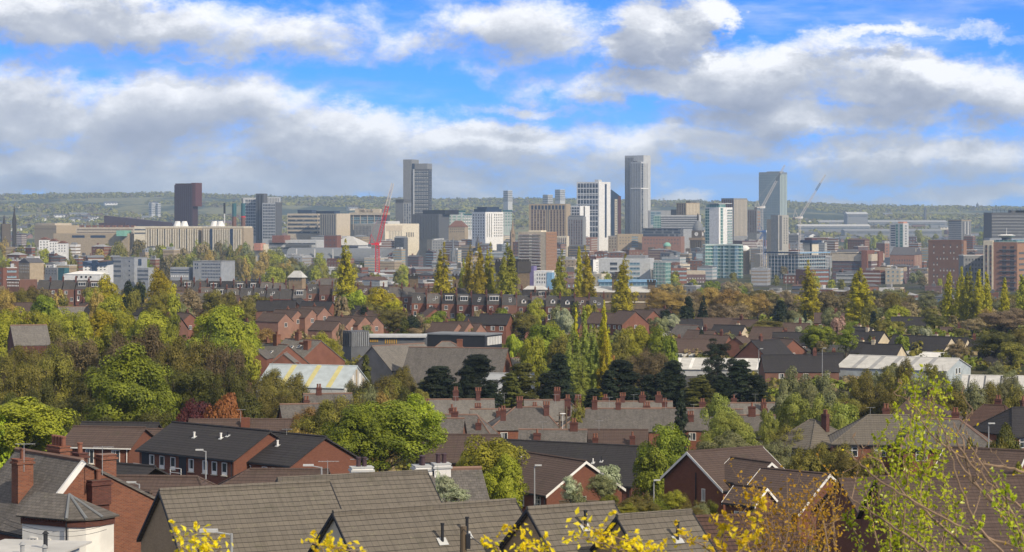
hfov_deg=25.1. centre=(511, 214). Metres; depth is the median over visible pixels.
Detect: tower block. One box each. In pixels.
[149,203,154,218]
[156,203,160,218]
[174,183,201,225]
[503,191,512,210]
[543,195,552,203]
[555,189,564,203]
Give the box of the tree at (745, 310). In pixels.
[732,303,752,318]
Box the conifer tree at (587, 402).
[582,388,601,407]
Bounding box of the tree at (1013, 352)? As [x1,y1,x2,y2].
[997,341,1023,367]
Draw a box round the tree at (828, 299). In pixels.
[817,290,840,311]
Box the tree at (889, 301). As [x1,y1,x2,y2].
[879,293,903,316]
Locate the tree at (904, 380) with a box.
[894,372,909,404]
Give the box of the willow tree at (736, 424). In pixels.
[699,409,755,445]
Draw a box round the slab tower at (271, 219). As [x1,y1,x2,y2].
[262,202,281,243]
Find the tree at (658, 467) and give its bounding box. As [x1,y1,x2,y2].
[631,444,670,500]
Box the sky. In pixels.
[0,0,1023,206]
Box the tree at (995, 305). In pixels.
[990,298,1011,312]
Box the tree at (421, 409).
[399,392,448,465]
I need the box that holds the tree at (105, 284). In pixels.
[96,273,126,310]
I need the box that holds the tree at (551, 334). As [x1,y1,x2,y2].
[513,323,560,385]
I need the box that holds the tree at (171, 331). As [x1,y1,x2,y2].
[160,313,182,353]
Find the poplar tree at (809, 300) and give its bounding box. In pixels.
[793,260,823,321]
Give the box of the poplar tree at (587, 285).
[574,245,596,296]
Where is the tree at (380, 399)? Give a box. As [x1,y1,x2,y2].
[369,391,400,471]
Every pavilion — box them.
[288,271,306,288]
[663,242,670,249]
[743,245,749,273]
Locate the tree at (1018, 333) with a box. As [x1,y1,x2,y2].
[1009,327,1023,345]
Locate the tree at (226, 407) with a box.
[203,392,242,417]
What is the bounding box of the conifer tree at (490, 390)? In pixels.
[481,383,504,407]
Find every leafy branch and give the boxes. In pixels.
[169,519,232,551]
[301,529,365,551]
[480,523,554,551]
[562,507,666,551]
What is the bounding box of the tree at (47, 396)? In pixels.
[25,370,74,445]
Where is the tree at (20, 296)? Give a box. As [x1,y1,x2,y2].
[11,286,33,301]
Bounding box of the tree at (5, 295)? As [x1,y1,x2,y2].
[0,288,15,306]
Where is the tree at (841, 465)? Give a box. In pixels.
[828,451,863,479]
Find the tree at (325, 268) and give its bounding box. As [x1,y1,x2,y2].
[319,263,330,277]
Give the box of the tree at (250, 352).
[238,339,261,388]
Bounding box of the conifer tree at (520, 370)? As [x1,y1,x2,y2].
[498,363,540,407]
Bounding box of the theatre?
[449,221,467,239]
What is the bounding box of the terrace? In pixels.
[6,279,36,299]
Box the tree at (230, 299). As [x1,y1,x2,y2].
[217,289,238,310]
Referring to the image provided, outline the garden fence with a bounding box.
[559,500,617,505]
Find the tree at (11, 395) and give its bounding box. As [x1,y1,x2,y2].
[0,389,34,446]
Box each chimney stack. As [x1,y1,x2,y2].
[223,203,225,225]
[232,203,235,225]
[241,203,245,225]
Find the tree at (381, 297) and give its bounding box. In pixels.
[365,286,399,306]
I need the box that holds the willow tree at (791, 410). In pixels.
[774,392,810,432]
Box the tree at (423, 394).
[408,388,429,401]
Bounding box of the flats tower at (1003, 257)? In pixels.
[983,228,1023,290]
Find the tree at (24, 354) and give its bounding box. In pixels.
[14,343,50,375]
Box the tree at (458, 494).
[441,487,471,501]
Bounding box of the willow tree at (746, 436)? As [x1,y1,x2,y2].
[736,430,760,445]
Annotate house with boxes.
[0,299,32,318]
[11,233,32,237]
[37,276,51,294]
[49,276,63,296]
[53,214,67,216]
[58,303,86,320]
[62,276,76,305]
[68,212,87,216]
[69,217,81,221]
[75,277,89,304]
[78,297,88,305]
[84,299,119,327]
[89,281,102,292]
[104,201,117,204]
[127,301,153,320]
[136,479,341,551]
[166,312,188,340]
[169,276,181,288]
[176,282,187,291]
[176,288,209,316]
[177,309,199,339]
[181,276,194,286]
[187,282,200,291]
[194,278,207,286]
[201,282,214,291]
[208,277,221,287]
[214,284,227,294]
[219,295,241,311]
[221,278,234,287]
[227,285,240,294]
[234,278,246,287]
[240,285,254,297]
[247,277,260,287]
[253,285,267,320]
[255,296,296,319]
[255,312,293,339]
[260,277,273,287]
[266,285,280,299]
[273,279,286,288]
[273,306,301,337]
[275,469,441,508]
[277,396,321,417]
[279,284,294,299]
[290,308,317,333]
[292,298,304,307]
[293,285,307,300]
[298,301,335,315]
[301,303,331,319]
[302,384,352,423]
[307,280,319,300]
[308,320,347,342]
[308,498,522,551]
[319,280,332,300]
[326,313,355,329]
[332,286,338,302]
[341,305,364,314]
[343,315,372,329]
[354,307,379,315]
[358,281,371,303]
[364,312,383,333]
[370,282,384,295]
[382,308,411,333]
[389,283,402,310]
[402,284,415,312]
[412,288,426,315]
[416,284,429,294]
[420,304,448,319]
[421,387,494,413]
[425,318,461,332]
[427,289,441,310]
[433,407,466,433]
[439,404,497,433]
[442,288,456,318]
[443,321,473,331]
[457,284,468,293]
[457,290,471,315]
[464,311,482,322]
[468,319,487,331]
[469,403,510,422]
[472,289,487,315]
[476,308,513,343]
[481,373,534,393]
[487,290,502,312]
[488,396,558,438]
[498,500,620,551]
[502,292,516,317]
[511,353,519,364]
[517,294,531,316]
[518,418,587,442]
[518,451,625,511]
[522,287,535,295]
[523,387,581,423]
[531,291,545,324]
[536,286,548,295]
[546,292,560,325]
[552,316,583,336]
[558,395,661,446]
[560,292,575,313]
[575,292,589,317]
[580,428,648,445]
[586,311,614,330]
[589,291,604,311]
[590,508,717,551]
[597,391,672,407]
[606,310,649,334]
[633,309,660,332]
[650,305,675,315]
[651,398,705,449]
[660,445,784,513]
[661,318,702,335]
[667,324,700,337]
[674,334,715,357]
[682,324,717,337]
[695,317,743,329]
[697,329,731,344]
[699,398,742,448]
[711,321,748,336]
[723,332,750,357]
[727,395,775,413]
[729,314,757,327]
[734,334,792,357]
[740,402,775,443]
[747,467,835,545]
[748,326,783,339]
[759,348,839,381]
[769,409,836,457]
[772,328,807,347]
[772,337,807,353]
[778,318,809,331]
[799,233,816,237]
[811,477,874,551]
[814,308,844,326]
[817,348,843,363]
[828,404,909,475]
[838,237,855,241]
[847,338,870,355]
[850,323,875,333]
[853,325,889,343]
[856,474,1023,551]
[859,337,907,355]
[888,334,917,349]
[891,313,926,331]
[892,388,963,419]
[901,407,991,474]
[909,332,956,351]
[933,446,1023,474]
[939,225,947,229]
[940,322,969,335]
[946,333,969,345]
[963,395,1008,426]
[968,333,985,346]
[973,396,1023,448]
[978,352,1019,364]
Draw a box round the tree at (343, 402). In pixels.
[332,390,368,455]
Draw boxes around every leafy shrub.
[665,490,766,551]
[956,467,1023,551]
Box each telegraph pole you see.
[460,526,470,551]
[564,407,568,428]
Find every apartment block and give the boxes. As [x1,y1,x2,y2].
[66,425,153,465]
[80,421,161,427]
[135,421,279,483]
[147,428,163,434]
[188,417,294,431]
[246,430,357,473]
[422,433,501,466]
[500,438,662,500]
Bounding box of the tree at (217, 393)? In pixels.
[209,353,251,417]
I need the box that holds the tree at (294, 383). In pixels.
[282,371,309,402]
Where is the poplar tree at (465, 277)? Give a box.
[461,244,472,287]
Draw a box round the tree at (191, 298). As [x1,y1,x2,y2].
[177,285,202,316]
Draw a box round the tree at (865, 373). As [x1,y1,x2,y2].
[846,367,893,400]
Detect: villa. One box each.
[0,435,154,551]
[39,237,51,259]
[49,239,58,252]
[57,241,68,261]
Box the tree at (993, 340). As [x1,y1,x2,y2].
[970,330,1017,356]
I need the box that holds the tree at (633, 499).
[619,495,643,506]
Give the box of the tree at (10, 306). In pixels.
[0,300,22,317]
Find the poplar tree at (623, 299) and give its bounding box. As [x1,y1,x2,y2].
[607,253,639,312]
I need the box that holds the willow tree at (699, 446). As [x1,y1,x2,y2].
[695,441,717,449]
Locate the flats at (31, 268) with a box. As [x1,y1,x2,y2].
[19,258,43,281]
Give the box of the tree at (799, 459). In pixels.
[784,442,823,471]
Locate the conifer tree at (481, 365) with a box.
[455,354,503,398]
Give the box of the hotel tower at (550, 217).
[529,204,570,235]
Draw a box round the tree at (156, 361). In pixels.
[127,353,164,408]
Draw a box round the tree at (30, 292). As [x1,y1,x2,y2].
[24,282,41,301]
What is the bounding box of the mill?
[268,235,323,254]
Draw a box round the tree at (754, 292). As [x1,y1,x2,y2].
[747,290,762,298]
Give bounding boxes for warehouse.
[257,363,366,402]
[673,357,759,376]
[839,354,971,383]
[890,247,921,267]
[906,351,953,356]
[961,374,1023,395]
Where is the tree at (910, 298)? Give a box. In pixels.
[897,295,921,309]
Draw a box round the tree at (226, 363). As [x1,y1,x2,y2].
[200,340,254,393]
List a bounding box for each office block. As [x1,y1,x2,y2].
[0,268,6,301]
[45,267,68,279]
[287,210,319,239]
[316,211,349,237]
[350,209,389,235]
[396,199,410,223]
[472,207,502,249]
[557,236,568,256]
[568,216,585,245]
[588,259,598,272]
[599,255,653,278]
[611,190,620,235]
[617,234,642,250]
[648,210,670,227]
[653,215,700,247]
[653,262,670,283]
[671,201,699,214]
[687,270,705,282]
[721,198,746,243]
[748,209,759,239]
[832,250,883,280]
[875,267,906,283]
[984,209,1023,239]
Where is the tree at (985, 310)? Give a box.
[977,308,995,326]
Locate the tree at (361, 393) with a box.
[352,391,366,400]
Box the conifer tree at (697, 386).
[681,377,718,406]
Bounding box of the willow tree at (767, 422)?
[755,409,778,443]
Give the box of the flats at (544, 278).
[530,266,556,288]
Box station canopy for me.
[598,279,656,286]
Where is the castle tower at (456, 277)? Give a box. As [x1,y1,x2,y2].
[452,274,459,287]
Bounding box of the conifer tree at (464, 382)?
[458,365,480,397]
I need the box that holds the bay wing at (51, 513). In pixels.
[16,492,119,551]
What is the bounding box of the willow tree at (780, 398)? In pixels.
[769,391,793,421]
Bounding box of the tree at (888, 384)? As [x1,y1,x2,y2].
[876,369,895,390]
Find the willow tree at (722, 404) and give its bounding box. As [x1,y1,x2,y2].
[699,392,737,443]
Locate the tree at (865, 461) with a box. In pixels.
[856,444,884,476]
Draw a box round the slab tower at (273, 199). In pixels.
[267,197,280,202]
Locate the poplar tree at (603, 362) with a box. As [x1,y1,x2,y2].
[596,329,612,396]
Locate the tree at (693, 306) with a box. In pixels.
[675,294,698,313]
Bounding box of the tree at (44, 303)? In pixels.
[30,294,59,314]
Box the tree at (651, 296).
[644,286,667,308]
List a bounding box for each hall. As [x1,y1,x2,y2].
[286,248,344,265]
[315,278,353,285]
[340,248,395,264]
[341,236,370,248]
[355,343,426,387]
[403,346,512,390]
[435,339,462,346]
[648,247,690,252]
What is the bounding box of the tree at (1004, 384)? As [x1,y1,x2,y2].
[996,377,1009,406]
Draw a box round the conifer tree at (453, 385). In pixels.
[445,383,462,398]
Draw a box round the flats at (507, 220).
[503,210,511,234]
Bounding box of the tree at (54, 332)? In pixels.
[47,316,75,363]
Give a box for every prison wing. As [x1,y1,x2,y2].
[524,286,547,295]
[594,286,649,300]
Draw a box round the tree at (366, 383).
[357,378,376,390]
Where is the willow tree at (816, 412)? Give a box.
[798,393,833,425]
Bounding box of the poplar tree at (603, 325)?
[597,300,611,365]
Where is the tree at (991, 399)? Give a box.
[971,388,1002,411]
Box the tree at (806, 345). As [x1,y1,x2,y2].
[800,334,816,353]
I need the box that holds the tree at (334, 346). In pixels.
[326,338,343,357]
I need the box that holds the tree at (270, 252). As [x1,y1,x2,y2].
[267,248,277,262]
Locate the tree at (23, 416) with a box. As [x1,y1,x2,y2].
[0,396,80,458]
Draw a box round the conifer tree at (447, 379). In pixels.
[413,366,456,398]
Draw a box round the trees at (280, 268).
[0,230,1023,502]
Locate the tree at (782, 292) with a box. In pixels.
[779,289,800,310]
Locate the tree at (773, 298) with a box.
[762,294,778,317]
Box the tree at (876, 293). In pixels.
[868,289,883,300]
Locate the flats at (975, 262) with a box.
[958,255,982,289]
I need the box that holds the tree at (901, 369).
[893,352,916,387]
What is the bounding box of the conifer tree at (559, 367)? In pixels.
[546,353,575,404]
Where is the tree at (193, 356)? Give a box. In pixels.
[186,328,234,388]
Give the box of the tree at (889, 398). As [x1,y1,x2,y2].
[879,388,899,413]
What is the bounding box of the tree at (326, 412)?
[287,394,351,447]
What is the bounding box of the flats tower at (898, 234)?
[889,222,908,256]
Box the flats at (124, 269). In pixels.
[113,257,146,292]
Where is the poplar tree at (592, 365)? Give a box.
[581,324,599,396]
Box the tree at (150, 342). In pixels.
[129,321,169,365]
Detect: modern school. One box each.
[343,330,368,360]
[369,334,426,348]
[424,331,502,347]
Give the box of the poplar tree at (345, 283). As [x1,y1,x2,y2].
[332,238,358,301]
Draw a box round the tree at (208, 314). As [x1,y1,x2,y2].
[196,305,242,333]
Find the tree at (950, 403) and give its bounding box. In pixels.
[935,384,969,419]
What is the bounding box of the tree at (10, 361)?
[0,344,24,386]
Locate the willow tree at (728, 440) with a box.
[708,429,751,448]
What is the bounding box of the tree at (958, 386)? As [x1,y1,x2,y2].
[928,368,966,399]
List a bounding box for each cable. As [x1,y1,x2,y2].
[2,517,104,531]
[4,523,106,536]
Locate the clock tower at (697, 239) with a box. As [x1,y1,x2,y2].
[689,213,704,247]
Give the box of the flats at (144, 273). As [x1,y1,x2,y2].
[137,267,153,292]
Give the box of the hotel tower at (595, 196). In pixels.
[576,180,609,250]
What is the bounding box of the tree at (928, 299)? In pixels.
[914,291,937,309]
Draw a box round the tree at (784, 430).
[765,422,808,457]
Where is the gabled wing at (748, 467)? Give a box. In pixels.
[724,456,777,485]
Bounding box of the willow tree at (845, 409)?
[831,401,859,426]
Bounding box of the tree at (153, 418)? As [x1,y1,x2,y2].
[135,407,171,426]
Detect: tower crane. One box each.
[368,183,393,273]
[754,165,784,266]
[756,228,766,267]
[792,175,825,250]
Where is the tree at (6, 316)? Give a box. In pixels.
[0,306,27,341]
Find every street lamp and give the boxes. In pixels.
[126,481,139,488]
[195,449,206,479]
[199,529,232,551]
[303,464,321,474]
[534,465,541,505]
[653,479,659,499]
[988,423,994,447]
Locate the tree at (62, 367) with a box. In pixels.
[33,344,82,402]
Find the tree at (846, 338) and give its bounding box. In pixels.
[832,324,858,357]
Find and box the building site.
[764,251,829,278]
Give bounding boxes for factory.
[796,224,869,231]
[817,220,946,228]
[841,229,941,238]
[844,212,867,223]
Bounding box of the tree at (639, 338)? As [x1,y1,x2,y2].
[619,324,650,385]
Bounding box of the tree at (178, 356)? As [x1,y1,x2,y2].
[153,329,208,390]
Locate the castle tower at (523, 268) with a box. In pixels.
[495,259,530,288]
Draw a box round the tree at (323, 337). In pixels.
[312,327,333,343]
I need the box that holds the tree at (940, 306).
[937,299,943,315]
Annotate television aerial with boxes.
[93,446,107,474]
[318,460,338,473]
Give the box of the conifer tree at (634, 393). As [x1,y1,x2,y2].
[626,388,639,400]
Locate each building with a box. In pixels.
[5,244,17,258]
[6,264,16,278]
[7,251,26,259]
[10,258,22,278]
[15,244,24,253]
[16,232,26,246]
[25,245,34,255]
[26,254,39,257]
[46,261,59,267]
[48,250,57,261]
[51,253,65,261]
[57,262,76,272]
[70,242,80,257]
[74,255,82,270]
[78,253,85,260]
[86,253,103,260]
[91,243,111,256]
[99,216,173,226]
[139,250,148,258]
[145,246,154,253]
[149,255,159,271]
[163,246,179,279]
[249,276,266,281]
[250,345,273,390]
[261,331,309,363]
[268,351,300,363]
[281,329,345,364]
[286,253,310,266]
[311,235,323,239]
[327,256,353,266]
[327,266,337,273]
[353,235,369,242]
[355,265,367,272]
[356,273,368,280]
[362,275,387,286]
[364,255,387,271]
[368,272,393,278]
[378,267,396,273]
[379,239,393,258]
[380,259,401,269]
[388,282,405,286]
[393,247,405,264]
[394,236,407,266]
[408,254,422,266]
[411,267,432,273]
[418,272,435,279]
[418,280,434,287]
[425,277,452,286]
[426,249,435,266]
[427,238,445,259]
[432,260,437,267]
[433,265,453,273]
[438,259,456,270]
[443,240,464,260]
[448,271,460,275]
[450,248,460,268]
[455,245,474,261]
[457,261,470,268]
[461,239,471,244]
[467,253,482,263]
[480,242,491,252]
[483,250,503,256]
[483,256,506,270]
[497,243,509,258]
[503,235,509,239]
[513,240,517,253]
[557,242,564,249]
[557,249,565,255]
[564,257,581,271]
[564,272,574,277]
[564,278,583,288]
[567,265,577,271]
[569,245,589,258]
[574,272,610,285]
[580,250,593,255]
[583,254,600,259]
[586,236,597,254]
[594,251,606,257]
[608,235,616,251]
[609,249,625,257]
[623,248,645,254]
[642,228,684,254]
[648,247,669,259]
[660,250,673,259]
[660,261,679,267]
[662,255,685,262]
[666,250,680,256]
[671,265,686,283]
[680,252,691,263]
[680,262,689,269]
[682,283,700,293]
[688,257,702,269]
[691,247,702,259]
[693,250,702,257]
[697,265,716,279]
[733,239,762,246]
[751,246,766,267]
[751,267,770,284]
[754,253,766,267]
[763,288,790,293]
[783,271,795,283]
[789,233,803,249]
[789,241,802,249]
[792,281,804,293]
[796,267,828,284]
[806,236,832,240]
[817,285,837,292]
[819,241,826,254]
[822,251,836,255]
[823,238,838,251]
[826,256,831,275]
[833,287,849,295]
[836,269,856,282]
[837,248,858,252]
[848,238,868,249]
[848,284,878,293]
[853,244,867,252]
[863,268,884,283]
[876,241,888,257]
[879,287,894,291]
[881,263,892,266]
[884,257,889,264]
[884,284,903,291]
[885,266,903,283]
[893,264,912,279]
[903,289,917,299]
[909,236,916,242]
[909,241,920,248]
[910,266,927,271]
[910,269,927,283]
[921,248,927,267]
[922,261,926,267]
[925,284,941,293]
[936,294,954,301]
[964,234,974,249]
[967,250,982,254]
[973,243,982,251]
[983,289,998,298]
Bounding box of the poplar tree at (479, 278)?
[466,244,489,294]
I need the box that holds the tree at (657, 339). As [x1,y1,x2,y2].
[648,325,671,360]
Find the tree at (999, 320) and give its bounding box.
[977,310,1023,331]
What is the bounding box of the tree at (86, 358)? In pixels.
[53,329,99,400]
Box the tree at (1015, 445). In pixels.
[1003,434,1021,448]
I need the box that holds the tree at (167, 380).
[162,358,191,424]
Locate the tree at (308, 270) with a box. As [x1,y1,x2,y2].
[302,262,322,281]
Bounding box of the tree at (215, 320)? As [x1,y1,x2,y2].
[187,304,264,357]
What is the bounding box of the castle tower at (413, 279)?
[408,274,418,287]
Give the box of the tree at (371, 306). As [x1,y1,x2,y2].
[359,300,386,310]
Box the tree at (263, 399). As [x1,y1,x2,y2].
[248,376,275,417]
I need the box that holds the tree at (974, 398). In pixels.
[959,378,988,416]
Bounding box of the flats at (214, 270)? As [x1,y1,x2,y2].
[193,260,234,282]
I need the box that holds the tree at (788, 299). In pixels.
[780,291,798,310]
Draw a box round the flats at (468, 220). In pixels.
[464,214,471,238]
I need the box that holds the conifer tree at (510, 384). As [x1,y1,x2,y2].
[498,372,523,407]
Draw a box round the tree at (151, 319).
[123,309,177,354]
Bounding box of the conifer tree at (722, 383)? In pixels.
[710,375,735,401]
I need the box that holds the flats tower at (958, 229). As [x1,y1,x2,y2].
[948,220,971,239]
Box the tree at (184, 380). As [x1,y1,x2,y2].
[172,364,219,411]
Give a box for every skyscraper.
[403,159,431,213]
[625,155,650,233]
[759,171,786,239]
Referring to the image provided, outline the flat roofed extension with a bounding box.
[0,531,91,551]
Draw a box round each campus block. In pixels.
[34,223,78,246]
[53,230,133,256]
[76,225,135,232]
[134,226,144,242]
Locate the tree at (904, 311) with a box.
[884,304,910,317]
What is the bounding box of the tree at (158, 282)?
[144,266,172,306]
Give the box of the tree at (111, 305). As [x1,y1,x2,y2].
[96,293,122,326]
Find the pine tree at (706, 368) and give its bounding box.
[701,347,720,386]
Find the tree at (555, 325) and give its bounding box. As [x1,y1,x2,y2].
[545,320,567,363]
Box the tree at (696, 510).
[674,507,706,514]
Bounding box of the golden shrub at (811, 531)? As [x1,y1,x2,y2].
[717,448,864,551]
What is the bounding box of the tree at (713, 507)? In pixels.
[707,499,718,513]
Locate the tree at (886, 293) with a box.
[877,291,895,298]
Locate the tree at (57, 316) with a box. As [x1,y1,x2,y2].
[42,307,70,354]
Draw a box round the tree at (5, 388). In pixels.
[0,352,32,404]
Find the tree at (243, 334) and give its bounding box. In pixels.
[229,321,258,348]
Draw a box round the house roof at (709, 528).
[695,511,806,551]
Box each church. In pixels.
[0,206,15,248]
[451,239,455,262]
[475,235,479,252]
[510,220,514,250]
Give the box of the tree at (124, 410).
[101,403,142,420]
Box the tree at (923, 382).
[922,371,929,386]
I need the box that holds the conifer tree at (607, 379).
[599,369,619,400]
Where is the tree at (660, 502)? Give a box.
[652,497,670,510]
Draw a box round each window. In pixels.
[85,449,94,464]
[111,450,119,461]
[149,454,153,464]
[159,456,164,469]
[169,457,175,470]
[187,459,193,472]
[201,460,207,474]
[211,461,217,475]
[221,462,227,476]
[500,432,507,438]
[535,496,540,505]
[689,433,695,439]
[701,488,705,501]
[850,447,857,456]
[876,447,885,456]
[916,451,926,460]
[1019,439,1023,447]
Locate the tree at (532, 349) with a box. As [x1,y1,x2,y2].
[519,335,546,386]
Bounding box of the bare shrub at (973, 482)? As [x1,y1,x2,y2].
[842,378,1023,551]
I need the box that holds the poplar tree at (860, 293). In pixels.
[844,268,874,321]
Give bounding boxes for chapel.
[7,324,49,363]
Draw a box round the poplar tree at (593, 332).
[589,324,599,366]
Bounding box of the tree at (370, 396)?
[356,384,378,404]
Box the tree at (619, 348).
[610,332,632,385]
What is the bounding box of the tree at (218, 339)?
[202,330,243,367]
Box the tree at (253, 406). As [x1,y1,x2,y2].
[242,390,264,417]
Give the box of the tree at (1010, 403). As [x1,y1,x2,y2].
[1002,385,1023,407]
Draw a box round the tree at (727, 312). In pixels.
[707,302,743,317]
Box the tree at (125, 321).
[99,309,137,355]
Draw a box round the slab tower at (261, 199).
[256,194,266,242]
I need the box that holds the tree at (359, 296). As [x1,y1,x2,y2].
[349,289,367,304]
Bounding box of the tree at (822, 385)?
[813,369,840,398]
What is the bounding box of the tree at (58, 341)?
[34,336,65,358]
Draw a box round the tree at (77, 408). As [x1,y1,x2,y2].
[55,397,83,431]
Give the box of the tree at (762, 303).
[742,293,773,320]
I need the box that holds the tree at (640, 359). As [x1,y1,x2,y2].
[626,345,664,388]
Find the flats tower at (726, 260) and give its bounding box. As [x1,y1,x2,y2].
[702,244,742,277]
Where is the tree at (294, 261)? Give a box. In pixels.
[289,256,299,265]
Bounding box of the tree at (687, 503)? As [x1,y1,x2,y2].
[671,494,692,509]
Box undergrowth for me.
[44,303,1023,470]
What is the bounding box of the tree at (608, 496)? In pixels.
[600,494,618,503]
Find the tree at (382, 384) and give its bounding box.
[372,374,398,406]
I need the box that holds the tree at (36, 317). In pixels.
[19,309,53,324]
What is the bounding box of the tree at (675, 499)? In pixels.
[660,489,686,509]
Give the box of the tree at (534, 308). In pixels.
[524,297,547,324]
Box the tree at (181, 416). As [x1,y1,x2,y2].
[175,409,188,421]
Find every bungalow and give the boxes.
[116,462,170,474]
[116,474,216,494]
[141,489,155,496]
[217,468,330,484]
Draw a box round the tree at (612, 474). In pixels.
[596,464,622,496]
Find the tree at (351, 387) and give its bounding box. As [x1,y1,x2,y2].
[343,379,360,396]
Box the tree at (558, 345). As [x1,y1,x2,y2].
[545,329,571,388]
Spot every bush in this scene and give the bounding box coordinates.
[334,296,350,315]
[336,324,344,344]
[408,328,425,333]
[416,315,427,327]
[422,323,430,333]
[431,311,449,321]
[450,312,465,320]
[474,309,485,315]
[502,334,523,356]
[555,308,573,334]
[647,318,654,332]
[650,317,669,333]
[662,314,679,327]
[782,310,802,322]
[793,317,811,325]
[794,326,801,331]
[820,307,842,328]
[830,316,845,335]
[869,320,884,326]
[874,322,886,332]
[881,363,897,382]
[883,320,905,333]
[894,335,909,350]
[907,325,923,334]
[918,327,933,335]
[928,374,945,384]
[967,437,978,446]
[986,436,1008,448]
[995,422,1013,447]
[1003,369,1016,377]
[1006,384,1020,399]
[1013,462,1023,473]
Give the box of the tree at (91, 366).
[79,361,124,411]
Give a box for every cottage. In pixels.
[348,457,374,472]
[410,453,489,502]
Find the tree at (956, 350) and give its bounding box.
[946,341,969,358]
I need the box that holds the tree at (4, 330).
[0,318,18,377]
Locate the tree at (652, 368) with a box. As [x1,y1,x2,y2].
[639,350,669,390]
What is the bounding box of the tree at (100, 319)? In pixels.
[87,308,117,371]
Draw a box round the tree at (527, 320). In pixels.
[511,311,538,339]
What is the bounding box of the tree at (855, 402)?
[826,392,861,423]
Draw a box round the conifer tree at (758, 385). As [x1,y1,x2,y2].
[745,375,770,401]
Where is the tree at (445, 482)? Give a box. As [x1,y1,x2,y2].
[437,473,458,501]
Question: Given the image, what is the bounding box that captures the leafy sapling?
[841,364,967,551]
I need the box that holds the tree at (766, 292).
[762,290,776,296]
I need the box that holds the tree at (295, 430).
[286,427,316,434]
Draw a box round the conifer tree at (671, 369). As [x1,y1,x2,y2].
[651,360,687,406]
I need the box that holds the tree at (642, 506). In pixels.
[632,501,662,511]
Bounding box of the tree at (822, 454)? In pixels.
[805,442,829,472]
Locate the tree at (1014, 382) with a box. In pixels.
[1001,374,1023,391]
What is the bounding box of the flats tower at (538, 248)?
[518,230,556,269]
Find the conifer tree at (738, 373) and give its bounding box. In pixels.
[720,359,753,401]
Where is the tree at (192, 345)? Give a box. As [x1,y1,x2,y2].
[187,337,206,364]
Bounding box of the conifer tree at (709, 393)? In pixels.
[694,388,719,407]
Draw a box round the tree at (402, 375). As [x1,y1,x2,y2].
[388,365,417,387]
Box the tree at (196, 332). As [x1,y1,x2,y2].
[186,324,202,352]
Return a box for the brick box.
[324,235,340,247]
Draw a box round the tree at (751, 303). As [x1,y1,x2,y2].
[727,293,760,316]
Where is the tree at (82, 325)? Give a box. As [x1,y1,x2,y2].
[60,311,104,363]
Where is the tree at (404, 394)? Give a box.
[396,385,413,402]
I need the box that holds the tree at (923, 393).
[897,374,942,406]
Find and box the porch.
[721,483,777,513]
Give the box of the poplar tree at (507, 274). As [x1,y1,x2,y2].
[493,242,521,294]
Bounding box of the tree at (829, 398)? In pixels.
[823,383,843,424]
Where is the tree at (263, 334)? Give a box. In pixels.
[255,328,275,342]
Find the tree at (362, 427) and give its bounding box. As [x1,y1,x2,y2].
[320,406,395,470]
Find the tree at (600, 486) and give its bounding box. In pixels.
[585,474,615,498]
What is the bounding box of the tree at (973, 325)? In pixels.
[958,317,987,337]
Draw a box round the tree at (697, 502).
[686,500,703,507]
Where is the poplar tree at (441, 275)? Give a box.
[430,242,457,295]
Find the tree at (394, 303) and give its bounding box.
[382,298,406,311]
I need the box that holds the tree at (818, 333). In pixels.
[798,325,836,351]
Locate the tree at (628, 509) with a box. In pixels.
[617,504,637,512]
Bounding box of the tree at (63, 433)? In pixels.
[43,418,67,451]
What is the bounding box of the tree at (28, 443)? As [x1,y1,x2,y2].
[0,419,31,464]
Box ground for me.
[0,197,1023,551]
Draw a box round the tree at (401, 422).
[326,399,447,471]
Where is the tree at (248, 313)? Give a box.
[236,294,257,321]
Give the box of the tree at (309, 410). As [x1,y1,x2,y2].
[289,405,318,432]
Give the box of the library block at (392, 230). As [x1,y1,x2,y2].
[354,221,418,255]
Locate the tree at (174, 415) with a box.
[138,365,181,422]
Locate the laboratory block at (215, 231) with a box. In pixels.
[202,221,252,251]
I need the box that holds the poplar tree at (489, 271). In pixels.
[483,242,499,293]
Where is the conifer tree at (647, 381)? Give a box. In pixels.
[639,374,655,400]
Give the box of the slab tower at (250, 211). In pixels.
[242,198,255,243]
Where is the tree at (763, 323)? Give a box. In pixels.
[747,320,782,330]
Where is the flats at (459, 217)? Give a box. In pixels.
[450,210,465,224]
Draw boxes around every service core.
[767,215,788,267]
[800,238,821,254]
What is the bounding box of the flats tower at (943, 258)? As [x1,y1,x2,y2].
[928,240,966,287]
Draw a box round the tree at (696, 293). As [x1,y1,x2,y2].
[687,290,707,316]
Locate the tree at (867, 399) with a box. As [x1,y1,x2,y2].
[851,378,887,418]
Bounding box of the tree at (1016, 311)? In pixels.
[1002,307,1023,330]
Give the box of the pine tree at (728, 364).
[720,357,738,394]
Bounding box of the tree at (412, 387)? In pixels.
[399,380,415,396]
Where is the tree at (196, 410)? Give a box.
[182,398,212,421]
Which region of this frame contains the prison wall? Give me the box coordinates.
[605,301,676,312]
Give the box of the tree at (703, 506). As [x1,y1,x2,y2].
[694,500,711,514]
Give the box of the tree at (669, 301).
[649,292,686,314]
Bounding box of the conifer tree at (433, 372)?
[421,368,445,398]
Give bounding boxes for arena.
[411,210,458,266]
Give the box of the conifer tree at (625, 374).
[600,359,641,400]
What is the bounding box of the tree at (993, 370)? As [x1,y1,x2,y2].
[982,360,1004,374]
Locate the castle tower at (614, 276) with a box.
[611,274,616,290]
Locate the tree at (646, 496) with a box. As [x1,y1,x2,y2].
[640,490,660,503]
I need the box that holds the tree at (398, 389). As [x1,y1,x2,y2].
[387,378,403,399]
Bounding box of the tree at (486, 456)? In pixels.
[461,434,529,498]
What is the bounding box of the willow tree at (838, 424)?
[831,414,848,429]
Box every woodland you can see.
[0,191,1023,250]
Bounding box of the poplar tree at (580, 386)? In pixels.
[570,356,590,408]

